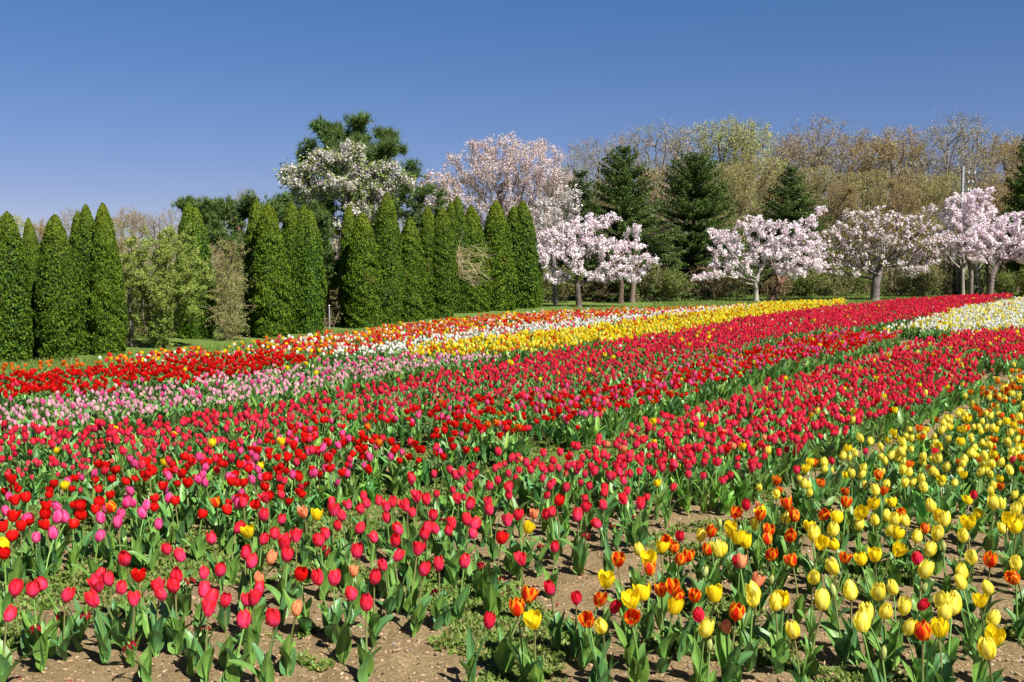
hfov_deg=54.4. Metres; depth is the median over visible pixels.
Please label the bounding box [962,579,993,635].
tulip
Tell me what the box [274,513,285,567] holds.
tulip
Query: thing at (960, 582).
tulip
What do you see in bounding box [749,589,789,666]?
tulip
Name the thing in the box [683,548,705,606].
tulip
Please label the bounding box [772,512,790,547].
tulip
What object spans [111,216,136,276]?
woodland tree
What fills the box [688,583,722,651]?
tulip
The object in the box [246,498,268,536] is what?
tulip
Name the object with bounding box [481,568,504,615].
tulip
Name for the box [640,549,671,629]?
tulip
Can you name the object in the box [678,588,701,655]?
tulip
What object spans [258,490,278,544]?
tulip
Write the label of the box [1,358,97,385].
orange tulips
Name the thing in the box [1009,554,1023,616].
tulip
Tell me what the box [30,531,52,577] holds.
tulip
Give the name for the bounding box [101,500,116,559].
tulip
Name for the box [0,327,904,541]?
red and pink tulips
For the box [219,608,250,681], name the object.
tulip
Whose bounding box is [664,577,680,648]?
tulip
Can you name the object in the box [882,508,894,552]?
tulip
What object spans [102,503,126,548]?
tulip
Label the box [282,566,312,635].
tulip
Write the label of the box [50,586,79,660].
tulip
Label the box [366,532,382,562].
tulip
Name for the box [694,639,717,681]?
tulip
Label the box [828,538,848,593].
tulip
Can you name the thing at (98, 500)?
tulip
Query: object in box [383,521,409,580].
tulip
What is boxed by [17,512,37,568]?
tulip
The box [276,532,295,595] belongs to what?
tulip
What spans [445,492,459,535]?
tulip
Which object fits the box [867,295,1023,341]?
cream tulips
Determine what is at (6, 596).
tulip
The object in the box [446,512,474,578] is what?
tulip
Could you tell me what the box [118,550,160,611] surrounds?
tulip
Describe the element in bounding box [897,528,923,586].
tulip
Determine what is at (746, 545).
tulip
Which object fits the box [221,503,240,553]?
tulip
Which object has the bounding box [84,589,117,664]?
tulip
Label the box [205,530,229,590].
tulip
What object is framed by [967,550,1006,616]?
tulip
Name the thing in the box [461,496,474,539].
tulip
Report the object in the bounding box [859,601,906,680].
tulip
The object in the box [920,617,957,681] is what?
tulip
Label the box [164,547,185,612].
tulip
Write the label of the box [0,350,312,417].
scarlet tulips
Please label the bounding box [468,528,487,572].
tulip
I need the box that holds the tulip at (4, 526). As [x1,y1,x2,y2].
[0,519,10,580]
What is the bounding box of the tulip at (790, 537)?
[761,527,799,589]
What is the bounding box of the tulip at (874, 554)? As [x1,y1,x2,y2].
[866,547,888,613]
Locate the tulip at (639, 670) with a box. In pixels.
[624,608,653,681]
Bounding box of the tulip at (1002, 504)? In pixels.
[981,497,1005,533]
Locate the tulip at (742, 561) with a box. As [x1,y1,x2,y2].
[731,553,762,612]
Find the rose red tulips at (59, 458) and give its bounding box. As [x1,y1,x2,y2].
[0,292,1012,504]
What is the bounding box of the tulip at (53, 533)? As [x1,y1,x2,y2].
[26,525,58,592]
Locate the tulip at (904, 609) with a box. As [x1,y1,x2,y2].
[887,595,911,667]
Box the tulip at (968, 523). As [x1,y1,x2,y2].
[957,514,982,584]
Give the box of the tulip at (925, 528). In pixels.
[920,522,933,577]
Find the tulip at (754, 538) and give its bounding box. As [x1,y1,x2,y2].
[752,504,766,543]
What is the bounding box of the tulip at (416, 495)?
[408,489,424,537]
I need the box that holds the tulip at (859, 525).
[839,519,867,575]
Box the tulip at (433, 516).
[428,508,447,556]
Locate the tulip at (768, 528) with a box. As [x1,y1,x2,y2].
[757,523,780,585]
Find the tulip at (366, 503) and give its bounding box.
[358,497,371,532]
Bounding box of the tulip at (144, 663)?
[123,639,152,681]
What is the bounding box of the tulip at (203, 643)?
[191,622,214,652]
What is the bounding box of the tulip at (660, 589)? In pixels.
[654,582,676,640]
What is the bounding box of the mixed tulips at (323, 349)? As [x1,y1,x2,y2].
[96,304,736,374]
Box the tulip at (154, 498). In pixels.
[149,493,163,537]
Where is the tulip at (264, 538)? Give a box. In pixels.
[252,532,280,575]
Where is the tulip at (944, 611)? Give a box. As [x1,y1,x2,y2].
[920,601,952,681]
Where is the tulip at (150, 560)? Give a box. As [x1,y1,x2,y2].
[127,517,162,571]
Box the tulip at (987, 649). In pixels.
[977,636,996,681]
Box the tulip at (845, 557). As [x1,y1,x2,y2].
[825,551,858,608]
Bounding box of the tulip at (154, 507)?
[143,502,158,553]
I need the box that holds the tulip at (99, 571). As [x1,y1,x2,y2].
[74,567,105,615]
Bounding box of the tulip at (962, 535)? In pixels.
[942,527,968,582]
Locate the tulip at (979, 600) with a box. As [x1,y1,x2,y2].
[972,592,988,646]
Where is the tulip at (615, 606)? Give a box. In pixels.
[577,599,620,662]
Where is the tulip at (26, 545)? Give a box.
[9,512,31,573]
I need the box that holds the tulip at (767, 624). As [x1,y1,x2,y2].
[763,575,784,632]
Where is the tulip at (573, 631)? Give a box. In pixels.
[564,590,583,656]
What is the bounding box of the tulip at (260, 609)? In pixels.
[246,580,266,635]
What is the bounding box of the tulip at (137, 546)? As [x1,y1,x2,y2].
[116,506,146,568]
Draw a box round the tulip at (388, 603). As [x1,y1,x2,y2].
[375,557,398,620]
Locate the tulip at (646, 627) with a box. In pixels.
[638,560,657,639]
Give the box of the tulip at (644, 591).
[612,582,650,668]
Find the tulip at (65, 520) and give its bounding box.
[39,509,69,572]
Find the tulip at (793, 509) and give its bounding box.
[778,507,797,532]
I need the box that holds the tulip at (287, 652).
[275,599,301,675]
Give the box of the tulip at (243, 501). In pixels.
[230,495,256,546]
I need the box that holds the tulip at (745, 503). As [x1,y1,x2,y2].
[739,498,754,555]
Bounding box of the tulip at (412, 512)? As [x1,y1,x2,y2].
[408,507,423,552]
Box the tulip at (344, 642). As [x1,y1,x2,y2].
[334,585,357,663]
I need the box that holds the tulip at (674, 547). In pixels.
[669,541,693,594]
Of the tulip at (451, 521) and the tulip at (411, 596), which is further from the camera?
the tulip at (451, 521)
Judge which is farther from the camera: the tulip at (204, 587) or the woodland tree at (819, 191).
the woodland tree at (819, 191)
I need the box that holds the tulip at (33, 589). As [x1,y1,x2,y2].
[20,578,48,650]
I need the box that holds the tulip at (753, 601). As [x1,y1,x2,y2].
[741,589,760,671]
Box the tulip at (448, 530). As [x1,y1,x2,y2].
[444,524,452,552]
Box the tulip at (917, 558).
[911,551,934,611]
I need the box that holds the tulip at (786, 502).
[772,495,791,560]
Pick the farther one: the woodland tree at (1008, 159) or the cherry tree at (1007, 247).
the woodland tree at (1008, 159)
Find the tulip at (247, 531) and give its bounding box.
[240,523,263,579]
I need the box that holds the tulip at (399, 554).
[388,548,408,612]
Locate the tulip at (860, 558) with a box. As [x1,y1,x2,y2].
[853,552,875,615]
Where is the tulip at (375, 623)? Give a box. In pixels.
[357,568,393,646]
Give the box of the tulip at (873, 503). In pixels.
[867,496,881,548]
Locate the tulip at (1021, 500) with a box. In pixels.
[1017,494,1023,546]
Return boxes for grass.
[0,302,678,375]
[652,287,1023,309]
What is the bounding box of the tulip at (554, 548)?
[543,540,558,598]
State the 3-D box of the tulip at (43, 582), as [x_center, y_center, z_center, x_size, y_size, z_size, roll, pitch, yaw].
[-1.852,1.114,4.108,0.193,0.319,0.123,-5,3,-26]
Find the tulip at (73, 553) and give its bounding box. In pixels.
[66,518,84,573]
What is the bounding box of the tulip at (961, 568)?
[955,561,976,628]
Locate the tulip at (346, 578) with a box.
[339,521,364,588]
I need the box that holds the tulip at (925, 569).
[910,558,934,640]
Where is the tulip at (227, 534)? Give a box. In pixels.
[222,496,240,552]
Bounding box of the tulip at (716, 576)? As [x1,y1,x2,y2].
[704,541,727,600]
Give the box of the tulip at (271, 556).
[244,549,277,610]
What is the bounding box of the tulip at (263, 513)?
[252,507,269,557]
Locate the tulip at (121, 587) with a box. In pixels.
[116,580,149,650]
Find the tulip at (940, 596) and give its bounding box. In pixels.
[917,590,948,652]
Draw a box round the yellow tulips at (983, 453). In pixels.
[751,361,1023,541]
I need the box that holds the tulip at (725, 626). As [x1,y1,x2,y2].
[713,619,742,681]
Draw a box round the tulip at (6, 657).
[0,604,40,681]
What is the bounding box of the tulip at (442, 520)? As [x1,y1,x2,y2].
[438,516,453,553]
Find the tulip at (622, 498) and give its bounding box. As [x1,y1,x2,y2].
[613,492,639,545]
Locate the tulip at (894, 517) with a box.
[877,512,913,563]
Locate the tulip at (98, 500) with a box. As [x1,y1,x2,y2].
[84,496,108,554]
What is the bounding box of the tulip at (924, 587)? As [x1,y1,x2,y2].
[907,582,933,637]
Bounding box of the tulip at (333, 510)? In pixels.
[323,501,352,567]
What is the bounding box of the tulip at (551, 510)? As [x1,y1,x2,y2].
[545,506,561,564]
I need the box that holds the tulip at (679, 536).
[675,530,684,574]
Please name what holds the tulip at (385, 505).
on the ground at (1012, 651)
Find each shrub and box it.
[119,222,216,347]
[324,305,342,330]
[455,234,494,286]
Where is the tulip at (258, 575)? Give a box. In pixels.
[239,570,266,635]
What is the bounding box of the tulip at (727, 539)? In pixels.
[717,506,736,550]
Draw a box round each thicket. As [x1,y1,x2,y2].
[126,277,151,346]
[200,232,256,340]
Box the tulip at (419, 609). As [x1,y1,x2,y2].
[408,560,432,636]
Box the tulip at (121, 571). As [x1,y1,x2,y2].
[112,514,126,578]
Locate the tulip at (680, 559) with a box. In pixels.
[665,552,688,587]
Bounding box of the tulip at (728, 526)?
[722,520,736,580]
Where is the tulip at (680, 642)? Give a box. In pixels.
[664,588,694,661]
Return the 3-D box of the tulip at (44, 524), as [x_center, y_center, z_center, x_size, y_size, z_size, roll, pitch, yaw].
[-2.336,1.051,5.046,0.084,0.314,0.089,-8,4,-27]
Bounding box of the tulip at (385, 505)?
[378,499,400,559]
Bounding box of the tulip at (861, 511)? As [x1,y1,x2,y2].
[854,504,868,574]
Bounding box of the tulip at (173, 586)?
[165,576,184,651]
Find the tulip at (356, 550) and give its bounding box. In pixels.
[351,542,366,610]
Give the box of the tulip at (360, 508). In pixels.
[353,503,369,554]
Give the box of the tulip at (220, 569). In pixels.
[199,562,230,631]
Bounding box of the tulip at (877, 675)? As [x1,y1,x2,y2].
[871,645,886,681]
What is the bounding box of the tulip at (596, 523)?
[591,517,613,572]
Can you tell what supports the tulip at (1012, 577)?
on the ground at (1012, 651)
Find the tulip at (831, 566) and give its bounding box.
[824,556,849,628]
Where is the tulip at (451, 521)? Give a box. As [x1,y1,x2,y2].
[437,516,464,571]
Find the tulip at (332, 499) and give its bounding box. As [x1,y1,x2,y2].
[322,496,344,532]
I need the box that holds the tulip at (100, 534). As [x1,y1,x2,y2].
[71,529,113,584]
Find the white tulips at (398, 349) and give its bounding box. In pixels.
[331,304,755,367]
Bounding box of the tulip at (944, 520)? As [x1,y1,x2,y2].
[921,510,950,575]
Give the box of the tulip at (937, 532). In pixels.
[904,524,943,567]
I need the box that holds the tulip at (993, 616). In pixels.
[969,609,1011,676]
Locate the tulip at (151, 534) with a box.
[142,499,165,550]
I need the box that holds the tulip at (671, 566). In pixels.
[661,534,686,576]
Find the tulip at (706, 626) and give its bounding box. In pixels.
[688,616,714,681]
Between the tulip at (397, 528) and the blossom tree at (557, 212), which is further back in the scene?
the blossom tree at (557, 212)
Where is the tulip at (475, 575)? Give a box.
[468,559,491,598]
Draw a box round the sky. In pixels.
[0,0,1023,262]
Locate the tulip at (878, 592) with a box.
[860,582,885,659]
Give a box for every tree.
[0,211,34,363]
[0,214,25,238]
[21,218,40,356]
[22,217,48,243]
[33,214,82,360]
[54,205,80,238]
[68,204,94,354]
[86,202,129,355]
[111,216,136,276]
[112,206,156,272]
[122,249,136,345]
[124,210,166,288]
[153,207,181,270]
[159,231,178,283]
[171,189,326,270]
[172,201,217,338]
[210,245,241,313]
[228,185,260,275]
[243,198,261,336]
[248,202,293,338]
[273,135,417,316]
[281,201,299,333]
[284,108,427,242]
[291,204,327,333]
[313,209,396,324]
[337,205,354,325]
[342,211,384,328]
[373,192,406,323]
[397,181,449,228]
[398,182,426,232]
[400,216,427,321]
[419,169,464,208]
[419,206,437,318]
[430,207,459,318]
[438,131,572,247]
[447,195,470,312]
[465,205,493,312]
[483,200,517,310]
[507,200,540,308]
[527,184,583,305]
[534,211,660,306]
[536,256,543,307]
[537,165,584,272]
[550,169,600,293]
[557,145,691,302]
[557,148,603,216]
[563,136,625,288]
[585,177,619,257]
[594,129,653,233]
[607,249,635,303]
[615,118,712,264]
[619,162,682,264]
[620,250,647,302]
[642,151,759,298]
[651,123,709,268]
[682,162,763,266]
[688,114,761,222]
[691,205,827,301]
[715,151,792,290]
[716,116,794,288]
[728,166,845,296]
[732,168,811,264]
[753,130,811,263]
[761,131,829,264]
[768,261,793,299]
[772,112,862,238]
[797,163,851,260]
[803,201,962,300]
[807,178,875,294]
[813,128,899,285]
[836,167,906,292]
[843,122,937,287]
[863,172,938,293]
[895,109,1006,289]
[896,131,955,266]
[896,172,958,293]
[921,172,983,285]
[932,187,997,294]
[937,124,1013,288]
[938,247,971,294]
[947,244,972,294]
[955,210,1023,294]
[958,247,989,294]
[966,172,1015,293]
[977,126,1023,288]
[985,171,1022,292]
[989,139,1023,277]
[995,134,1023,191]
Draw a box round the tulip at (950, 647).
[933,593,965,676]
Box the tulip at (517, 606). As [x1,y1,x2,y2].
[507,596,533,681]
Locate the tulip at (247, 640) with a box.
[233,592,258,665]
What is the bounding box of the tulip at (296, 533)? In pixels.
[287,527,311,597]
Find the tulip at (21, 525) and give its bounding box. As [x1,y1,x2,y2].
[10,519,43,578]
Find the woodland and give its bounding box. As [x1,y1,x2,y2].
[121,158,1018,286]
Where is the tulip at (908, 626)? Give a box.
[902,617,924,681]
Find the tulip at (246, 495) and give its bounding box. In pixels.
[232,493,257,535]
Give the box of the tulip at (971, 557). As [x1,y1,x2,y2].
[954,549,977,612]
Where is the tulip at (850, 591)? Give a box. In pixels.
[837,579,861,665]
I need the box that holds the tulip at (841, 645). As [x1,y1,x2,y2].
[818,583,854,666]
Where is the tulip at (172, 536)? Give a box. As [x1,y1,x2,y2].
[164,492,184,541]
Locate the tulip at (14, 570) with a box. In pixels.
[3,529,22,584]
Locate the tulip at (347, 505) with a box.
[341,498,354,544]
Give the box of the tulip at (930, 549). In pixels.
[913,540,938,598]
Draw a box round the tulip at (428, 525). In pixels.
[417,520,433,583]
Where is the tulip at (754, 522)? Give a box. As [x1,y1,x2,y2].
[750,516,777,563]
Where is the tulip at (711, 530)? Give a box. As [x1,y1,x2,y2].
[706,524,722,583]
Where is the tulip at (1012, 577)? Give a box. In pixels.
[1003,569,1023,641]
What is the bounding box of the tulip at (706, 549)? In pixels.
[699,542,711,581]
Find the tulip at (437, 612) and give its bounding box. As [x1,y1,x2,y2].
[431,555,453,630]
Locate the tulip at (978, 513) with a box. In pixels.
[954,507,983,553]
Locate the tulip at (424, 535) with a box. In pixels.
[406,526,430,586]
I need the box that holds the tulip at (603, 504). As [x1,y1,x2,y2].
[597,499,608,548]
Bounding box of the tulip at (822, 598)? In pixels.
[800,587,829,676]
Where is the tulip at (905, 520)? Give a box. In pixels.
[900,514,918,572]
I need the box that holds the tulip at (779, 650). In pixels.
[767,590,793,673]
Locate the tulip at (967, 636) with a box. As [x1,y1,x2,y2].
[949,590,975,658]
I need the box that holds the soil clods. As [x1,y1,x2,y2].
[0,471,1023,681]
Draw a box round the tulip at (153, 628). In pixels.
[142,577,169,656]
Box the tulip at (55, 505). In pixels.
[50,500,81,549]
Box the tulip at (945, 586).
[929,541,956,593]
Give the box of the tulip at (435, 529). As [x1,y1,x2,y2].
[431,521,451,564]
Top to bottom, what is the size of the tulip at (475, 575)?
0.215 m
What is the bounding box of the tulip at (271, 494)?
[262,490,277,545]
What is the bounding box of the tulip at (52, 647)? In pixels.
[27,611,63,657]
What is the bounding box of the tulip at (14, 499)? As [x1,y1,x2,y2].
[5,494,19,542]
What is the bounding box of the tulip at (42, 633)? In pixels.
[26,609,60,671]
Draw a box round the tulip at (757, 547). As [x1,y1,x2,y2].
[750,509,766,570]
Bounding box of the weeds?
[0,372,1023,681]
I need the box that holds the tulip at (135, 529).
[130,497,150,545]
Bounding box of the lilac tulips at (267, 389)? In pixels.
[0,350,511,451]
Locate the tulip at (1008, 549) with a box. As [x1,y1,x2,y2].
[991,511,1020,572]
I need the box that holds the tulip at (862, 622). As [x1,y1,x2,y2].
[853,609,894,681]
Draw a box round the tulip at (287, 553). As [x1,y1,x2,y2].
[265,545,300,622]
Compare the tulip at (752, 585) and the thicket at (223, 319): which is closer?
the tulip at (752, 585)
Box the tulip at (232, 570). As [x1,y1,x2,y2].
[222,520,245,584]
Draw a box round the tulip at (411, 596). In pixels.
[403,541,425,617]
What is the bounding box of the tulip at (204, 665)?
[194,597,216,681]
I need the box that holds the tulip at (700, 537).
[689,527,706,581]
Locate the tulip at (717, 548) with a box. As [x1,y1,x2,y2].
[684,538,723,610]
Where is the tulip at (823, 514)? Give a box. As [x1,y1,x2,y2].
[815,508,836,560]
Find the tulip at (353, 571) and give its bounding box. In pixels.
[342,564,361,626]
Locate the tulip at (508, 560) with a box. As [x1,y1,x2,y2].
[497,512,519,575]
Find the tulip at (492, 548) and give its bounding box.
[484,503,498,561]
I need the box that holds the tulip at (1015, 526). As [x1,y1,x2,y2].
[993,517,1023,587]
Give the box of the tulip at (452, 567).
[432,516,481,586]
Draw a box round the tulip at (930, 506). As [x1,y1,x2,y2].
[923,497,945,554]
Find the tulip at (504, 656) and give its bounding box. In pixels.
[494,585,542,673]
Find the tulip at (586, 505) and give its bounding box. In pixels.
[571,499,591,558]
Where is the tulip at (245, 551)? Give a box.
[228,544,267,610]
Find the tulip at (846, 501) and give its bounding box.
[837,495,856,550]
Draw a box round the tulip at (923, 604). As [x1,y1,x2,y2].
[908,598,930,658]
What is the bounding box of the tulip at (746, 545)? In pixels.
[736,534,757,584]
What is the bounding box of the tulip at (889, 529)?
[869,524,896,573]
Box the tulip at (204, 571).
[193,565,209,625]
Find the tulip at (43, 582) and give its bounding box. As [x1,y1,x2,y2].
[36,576,86,646]
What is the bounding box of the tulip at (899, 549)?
[864,540,908,582]
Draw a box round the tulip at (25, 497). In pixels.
[13,491,43,542]
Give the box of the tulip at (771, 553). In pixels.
[757,547,777,608]
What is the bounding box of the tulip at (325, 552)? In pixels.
[303,541,336,561]
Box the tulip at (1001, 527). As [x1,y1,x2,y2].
[997,522,1021,550]
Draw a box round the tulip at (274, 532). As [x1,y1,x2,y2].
[270,526,294,580]
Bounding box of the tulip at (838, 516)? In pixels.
[826,509,848,574]
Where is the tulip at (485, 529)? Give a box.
[478,496,492,546]
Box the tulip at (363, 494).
[351,491,368,535]
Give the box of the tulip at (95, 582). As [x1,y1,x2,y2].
[86,573,125,646]
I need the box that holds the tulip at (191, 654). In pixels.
[183,588,218,676]
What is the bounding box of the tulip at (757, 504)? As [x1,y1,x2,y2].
[751,501,763,545]
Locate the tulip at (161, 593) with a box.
[154,586,191,654]
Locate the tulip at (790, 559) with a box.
[783,552,816,624]
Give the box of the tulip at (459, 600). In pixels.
[449,553,469,622]
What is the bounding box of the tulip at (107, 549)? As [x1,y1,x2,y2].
[96,510,115,569]
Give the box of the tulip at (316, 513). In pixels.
[299,507,323,563]
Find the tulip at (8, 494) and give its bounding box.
[5,491,20,523]
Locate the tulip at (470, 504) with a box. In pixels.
[453,497,475,549]
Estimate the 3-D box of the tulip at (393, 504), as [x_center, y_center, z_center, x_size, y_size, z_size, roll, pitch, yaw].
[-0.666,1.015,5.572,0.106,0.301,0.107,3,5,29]
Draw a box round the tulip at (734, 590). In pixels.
[728,555,745,622]
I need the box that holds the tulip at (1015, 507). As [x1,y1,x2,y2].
[1009,501,1021,554]
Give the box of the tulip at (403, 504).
[397,498,419,562]
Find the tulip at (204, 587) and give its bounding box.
[184,580,218,667]
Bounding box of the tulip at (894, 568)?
[886,526,911,584]
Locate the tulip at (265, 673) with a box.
[228,608,279,681]
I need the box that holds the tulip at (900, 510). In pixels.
[896,507,912,539]
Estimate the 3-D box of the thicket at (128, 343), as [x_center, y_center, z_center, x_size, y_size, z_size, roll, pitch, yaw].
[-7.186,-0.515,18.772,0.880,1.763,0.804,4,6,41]
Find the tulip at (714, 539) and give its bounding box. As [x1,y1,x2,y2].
[713,520,728,563]
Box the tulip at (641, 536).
[635,496,654,546]
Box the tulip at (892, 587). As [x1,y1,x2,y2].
[886,578,904,637]
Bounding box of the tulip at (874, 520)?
[868,513,882,551]
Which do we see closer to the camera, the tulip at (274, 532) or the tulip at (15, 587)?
the tulip at (15, 587)
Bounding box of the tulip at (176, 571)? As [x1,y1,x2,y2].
[160,566,182,645]
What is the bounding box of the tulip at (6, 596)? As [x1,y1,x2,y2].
[0,546,13,611]
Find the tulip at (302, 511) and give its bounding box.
[297,505,314,563]
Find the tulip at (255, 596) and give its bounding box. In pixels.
[232,588,263,645]
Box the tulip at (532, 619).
[522,609,543,681]
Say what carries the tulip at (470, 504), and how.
on the ground at (1012, 651)
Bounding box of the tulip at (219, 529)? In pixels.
[209,496,229,546]
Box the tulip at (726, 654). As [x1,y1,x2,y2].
[715,601,752,681]
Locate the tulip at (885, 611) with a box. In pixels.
[868,601,903,665]
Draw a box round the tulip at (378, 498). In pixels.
[372,494,385,548]
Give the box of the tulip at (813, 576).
[797,569,829,642]
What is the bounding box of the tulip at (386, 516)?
[381,511,392,558]
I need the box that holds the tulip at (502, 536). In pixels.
[487,530,510,595]
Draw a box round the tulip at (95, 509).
[91,504,100,555]
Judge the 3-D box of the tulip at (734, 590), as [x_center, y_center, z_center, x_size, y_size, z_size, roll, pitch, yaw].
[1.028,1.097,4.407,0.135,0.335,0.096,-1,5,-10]
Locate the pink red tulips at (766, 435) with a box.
[0,325,1023,638]
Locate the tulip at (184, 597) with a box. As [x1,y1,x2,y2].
[177,568,197,616]
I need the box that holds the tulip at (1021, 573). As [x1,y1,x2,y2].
[1019,514,1023,576]
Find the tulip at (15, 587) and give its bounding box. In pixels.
[8,578,47,657]
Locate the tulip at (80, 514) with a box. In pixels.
[71,509,92,559]
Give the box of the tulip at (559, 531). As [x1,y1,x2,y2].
[553,493,569,554]
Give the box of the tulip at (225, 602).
[214,592,241,666]
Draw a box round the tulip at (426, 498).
[422,492,446,552]
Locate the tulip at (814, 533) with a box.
[799,523,824,590]
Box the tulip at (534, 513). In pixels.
[525,508,546,568]
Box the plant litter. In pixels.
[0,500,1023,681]
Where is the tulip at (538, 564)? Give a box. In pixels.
[532,542,549,576]
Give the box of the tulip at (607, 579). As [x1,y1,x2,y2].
[579,569,615,653]
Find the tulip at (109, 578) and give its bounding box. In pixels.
[104,570,125,642]
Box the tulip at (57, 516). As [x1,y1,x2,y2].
[46,509,74,575]
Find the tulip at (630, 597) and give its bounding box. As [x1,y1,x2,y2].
[612,588,641,647]
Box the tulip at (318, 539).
[312,532,335,599]
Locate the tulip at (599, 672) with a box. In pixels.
[578,610,618,681]
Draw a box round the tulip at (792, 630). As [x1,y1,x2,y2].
[785,620,812,681]
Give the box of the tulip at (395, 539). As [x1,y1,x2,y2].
[366,532,400,597]
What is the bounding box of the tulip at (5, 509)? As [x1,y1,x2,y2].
[0,505,22,552]
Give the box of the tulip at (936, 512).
[918,508,944,573]
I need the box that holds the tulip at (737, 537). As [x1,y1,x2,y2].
[730,528,746,589]
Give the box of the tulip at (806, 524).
[788,520,815,573]
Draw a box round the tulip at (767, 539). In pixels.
[761,532,781,592]
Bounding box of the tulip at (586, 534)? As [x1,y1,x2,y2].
[579,532,590,565]
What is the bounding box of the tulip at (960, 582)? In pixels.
[954,574,985,646]
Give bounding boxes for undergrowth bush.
[124,281,156,338]
[125,298,166,343]
[136,283,175,332]
[153,267,243,330]
[213,282,243,325]
[323,287,339,322]
[326,280,340,321]
[543,265,585,302]
[543,272,584,301]
[581,272,617,302]
[605,263,689,302]
[658,266,694,300]
[678,262,743,299]
[720,269,765,297]
[745,271,781,293]
[758,275,793,296]
[774,269,829,296]
[792,264,863,295]
[829,267,871,295]
[858,267,900,294]
[866,268,949,295]
[898,266,956,295]
[924,264,968,294]
[948,266,1013,293]
[994,268,1023,296]
[1013,264,1023,295]
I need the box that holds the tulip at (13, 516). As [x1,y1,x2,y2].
[0,510,21,545]
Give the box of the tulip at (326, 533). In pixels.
[314,527,340,571]
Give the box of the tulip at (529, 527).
[498,520,536,581]
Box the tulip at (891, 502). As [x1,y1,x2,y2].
[877,497,896,546]
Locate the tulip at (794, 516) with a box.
[779,509,800,554]
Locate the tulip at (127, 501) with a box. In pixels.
[96,494,131,560]
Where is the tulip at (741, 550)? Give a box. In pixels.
[726,528,743,554]
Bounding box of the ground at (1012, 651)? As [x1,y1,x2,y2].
[0,263,1023,681]
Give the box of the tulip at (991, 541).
[979,493,998,553]
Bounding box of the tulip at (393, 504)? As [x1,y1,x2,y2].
[380,496,396,538]
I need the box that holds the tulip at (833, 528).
[813,521,839,567]
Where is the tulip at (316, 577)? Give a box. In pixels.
[311,568,357,627]
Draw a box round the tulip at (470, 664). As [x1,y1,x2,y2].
[459,610,495,681]
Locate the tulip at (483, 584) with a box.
[476,560,492,599]
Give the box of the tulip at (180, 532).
[168,495,184,546]
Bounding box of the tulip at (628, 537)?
[624,514,637,546]
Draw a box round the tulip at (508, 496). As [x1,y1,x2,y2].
[505,492,516,537]
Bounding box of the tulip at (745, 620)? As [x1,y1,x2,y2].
[737,571,766,643]
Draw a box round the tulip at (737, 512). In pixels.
[731,506,750,551]
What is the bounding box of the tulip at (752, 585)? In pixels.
[745,580,767,650]
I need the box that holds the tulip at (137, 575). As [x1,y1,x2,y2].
[115,567,156,639]
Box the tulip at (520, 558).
[508,551,527,616]
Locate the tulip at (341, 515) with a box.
[336,509,359,563]
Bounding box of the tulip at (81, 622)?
[68,608,91,651]
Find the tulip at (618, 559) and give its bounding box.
[607,551,629,629]
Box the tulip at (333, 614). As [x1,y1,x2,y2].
[317,568,345,643]
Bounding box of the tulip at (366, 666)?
[357,592,381,681]
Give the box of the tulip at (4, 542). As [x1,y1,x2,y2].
[0,537,9,599]
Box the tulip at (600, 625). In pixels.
[594,618,614,681]
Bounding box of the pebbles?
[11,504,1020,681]
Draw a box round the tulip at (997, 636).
[972,623,1005,681]
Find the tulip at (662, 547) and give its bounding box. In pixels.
[656,540,670,597]
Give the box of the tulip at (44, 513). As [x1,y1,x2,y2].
[38,507,71,567]
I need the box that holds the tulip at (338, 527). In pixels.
[331,519,353,569]
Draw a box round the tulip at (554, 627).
[542,579,564,649]
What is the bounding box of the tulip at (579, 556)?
[560,507,584,574]
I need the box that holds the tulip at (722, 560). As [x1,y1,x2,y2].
[718,518,733,565]
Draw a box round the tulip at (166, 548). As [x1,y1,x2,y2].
[161,542,192,575]
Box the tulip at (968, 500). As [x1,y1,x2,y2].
[961,494,983,532]
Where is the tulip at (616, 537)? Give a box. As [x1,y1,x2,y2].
[606,523,623,550]
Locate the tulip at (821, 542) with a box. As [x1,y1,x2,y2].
[801,534,828,592]
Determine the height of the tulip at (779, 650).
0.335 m
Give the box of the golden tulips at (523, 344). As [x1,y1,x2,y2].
[405,297,846,366]
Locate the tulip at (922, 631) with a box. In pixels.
[900,619,931,681]
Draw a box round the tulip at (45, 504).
[31,500,57,544]
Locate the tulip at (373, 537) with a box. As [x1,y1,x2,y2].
[359,530,378,596]
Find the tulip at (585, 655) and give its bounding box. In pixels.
[577,591,607,671]
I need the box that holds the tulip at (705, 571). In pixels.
[682,564,708,635]
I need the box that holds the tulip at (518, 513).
[508,508,533,567]
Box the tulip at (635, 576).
[628,542,646,601]
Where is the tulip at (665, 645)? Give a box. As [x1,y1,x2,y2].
[655,597,684,673]
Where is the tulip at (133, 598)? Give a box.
[110,590,142,667]
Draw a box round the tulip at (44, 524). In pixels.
[38,518,57,576]
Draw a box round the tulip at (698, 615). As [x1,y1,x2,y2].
[685,607,710,673]
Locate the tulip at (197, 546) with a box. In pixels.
[181,509,207,559]
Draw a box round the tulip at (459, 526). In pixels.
[450,494,463,540]
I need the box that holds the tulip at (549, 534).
[532,508,556,558]
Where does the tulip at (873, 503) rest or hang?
on the ground at (1012, 651)
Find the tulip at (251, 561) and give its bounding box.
[246,552,257,610]
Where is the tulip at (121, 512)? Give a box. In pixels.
[112,507,126,563]
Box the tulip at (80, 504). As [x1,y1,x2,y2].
[70,499,85,547]
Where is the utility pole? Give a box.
[957,166,976,293]
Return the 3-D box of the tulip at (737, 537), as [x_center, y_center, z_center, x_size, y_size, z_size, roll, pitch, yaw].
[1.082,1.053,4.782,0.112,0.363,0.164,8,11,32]
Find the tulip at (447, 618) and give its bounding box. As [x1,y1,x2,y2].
[430,585,451,626]

